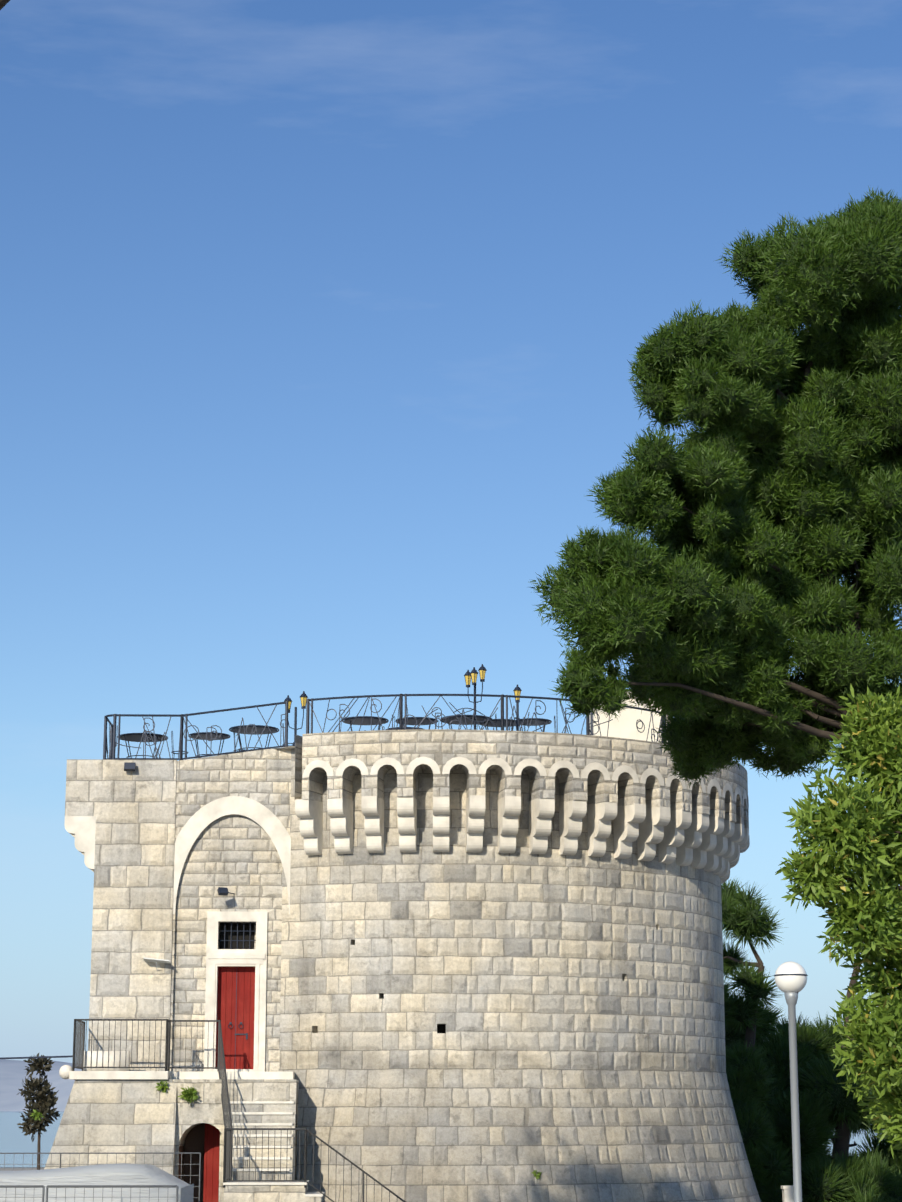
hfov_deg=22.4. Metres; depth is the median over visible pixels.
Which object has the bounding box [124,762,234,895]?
floodlights
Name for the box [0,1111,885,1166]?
sea
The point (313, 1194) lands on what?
stair treads
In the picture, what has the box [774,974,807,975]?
lamp band
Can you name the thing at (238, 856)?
recess wall
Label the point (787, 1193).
bollard
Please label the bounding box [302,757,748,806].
tower arch rings
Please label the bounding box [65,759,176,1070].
pier
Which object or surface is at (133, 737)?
terrace tables
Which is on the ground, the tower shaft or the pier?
the tower shaft
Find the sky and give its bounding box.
[0,0,901,1063]
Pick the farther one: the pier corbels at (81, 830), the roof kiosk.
the roof kiosk
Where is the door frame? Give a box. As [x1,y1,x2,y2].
[203,911,267,1071]
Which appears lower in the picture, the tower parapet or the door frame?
the door frame
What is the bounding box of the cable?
[0,1055,72,1058]
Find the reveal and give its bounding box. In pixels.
[178,1146,183,1180]
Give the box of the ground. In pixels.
[0,1167,44,1170]
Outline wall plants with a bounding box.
[30,1080,541,1178]
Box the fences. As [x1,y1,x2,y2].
[0,1152,200,1201]
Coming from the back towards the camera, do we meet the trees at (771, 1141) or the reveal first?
the trees at (771, 1141)
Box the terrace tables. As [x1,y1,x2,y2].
[117,714,555,757]
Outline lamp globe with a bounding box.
[775,961,806,991]
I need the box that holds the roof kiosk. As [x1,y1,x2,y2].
[589,692,670,742]
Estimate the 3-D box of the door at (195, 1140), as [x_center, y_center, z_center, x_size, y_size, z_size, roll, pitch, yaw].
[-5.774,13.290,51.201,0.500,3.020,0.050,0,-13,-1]
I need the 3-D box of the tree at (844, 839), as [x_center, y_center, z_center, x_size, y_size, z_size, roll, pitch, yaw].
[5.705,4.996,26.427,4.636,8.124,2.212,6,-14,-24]
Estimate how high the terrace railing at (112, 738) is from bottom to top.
1.610 m
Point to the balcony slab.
(73, 1075)
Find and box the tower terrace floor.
[224,746,294,754]
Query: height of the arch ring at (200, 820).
2.770 m
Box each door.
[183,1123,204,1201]
[203,1123,219,1201]
[216,967,254,1068]
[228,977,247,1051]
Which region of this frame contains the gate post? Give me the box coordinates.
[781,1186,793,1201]
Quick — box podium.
[44,1079,298,1179]
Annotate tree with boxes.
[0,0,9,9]
[775,683,901,1158]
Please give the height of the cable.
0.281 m
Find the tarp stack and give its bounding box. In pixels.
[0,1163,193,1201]
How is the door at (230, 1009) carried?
attached to the door frame
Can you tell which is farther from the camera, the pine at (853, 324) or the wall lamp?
the wall lamp
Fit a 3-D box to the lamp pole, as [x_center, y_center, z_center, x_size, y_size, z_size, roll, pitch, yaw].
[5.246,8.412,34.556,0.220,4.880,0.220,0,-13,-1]
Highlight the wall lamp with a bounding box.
[143,957,169,970]
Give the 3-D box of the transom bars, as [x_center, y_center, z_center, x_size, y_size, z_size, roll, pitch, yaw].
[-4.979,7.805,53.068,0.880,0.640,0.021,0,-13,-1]
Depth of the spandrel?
53.64 m
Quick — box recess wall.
[172,815,282,1071]
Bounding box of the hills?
[0,1059,81,1110]
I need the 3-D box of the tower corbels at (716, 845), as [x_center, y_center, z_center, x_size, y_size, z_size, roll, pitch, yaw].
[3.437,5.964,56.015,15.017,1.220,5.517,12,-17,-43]
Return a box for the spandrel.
[170,746,293,1071]
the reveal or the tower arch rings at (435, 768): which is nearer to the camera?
the reveal
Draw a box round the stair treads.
[223,1101,324,1196]
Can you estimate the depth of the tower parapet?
52.69 m
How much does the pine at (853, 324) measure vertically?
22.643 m
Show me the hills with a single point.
(13, 1073)
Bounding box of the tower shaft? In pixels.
[219,748,760,1201]
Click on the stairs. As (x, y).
(262, 1193)
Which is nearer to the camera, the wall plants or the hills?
the wall plants
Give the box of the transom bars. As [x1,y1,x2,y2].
[218,922,255,948]
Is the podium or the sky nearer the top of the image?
the sky
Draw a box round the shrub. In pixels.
[17,1053,59,1169]
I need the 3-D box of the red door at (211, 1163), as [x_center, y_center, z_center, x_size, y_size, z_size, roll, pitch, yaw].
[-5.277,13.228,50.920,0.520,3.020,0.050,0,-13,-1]
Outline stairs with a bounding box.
[219,1082,322,1201]
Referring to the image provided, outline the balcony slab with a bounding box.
[69,1071,294,1079]
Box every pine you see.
[528,185,901,822]
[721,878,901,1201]
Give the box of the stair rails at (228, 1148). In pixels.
[72,1019,405,1201]
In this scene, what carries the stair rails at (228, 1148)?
on the ground
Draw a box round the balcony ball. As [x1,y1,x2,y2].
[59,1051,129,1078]
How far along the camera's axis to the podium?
50.26 m
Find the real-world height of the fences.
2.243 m
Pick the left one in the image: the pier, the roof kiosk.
the pier
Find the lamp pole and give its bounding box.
[784,992,801,1201]
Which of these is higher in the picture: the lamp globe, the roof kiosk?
the roof kiosk
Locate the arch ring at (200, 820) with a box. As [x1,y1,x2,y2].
[173,796,290,913]
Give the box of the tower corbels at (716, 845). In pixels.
[295,795,749,883]
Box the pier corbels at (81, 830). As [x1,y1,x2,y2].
[64,816,95,871]
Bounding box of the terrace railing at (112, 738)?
[103,694,667,759]
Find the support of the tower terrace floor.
on the tower shaft
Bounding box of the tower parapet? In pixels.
[295,729,748,828]

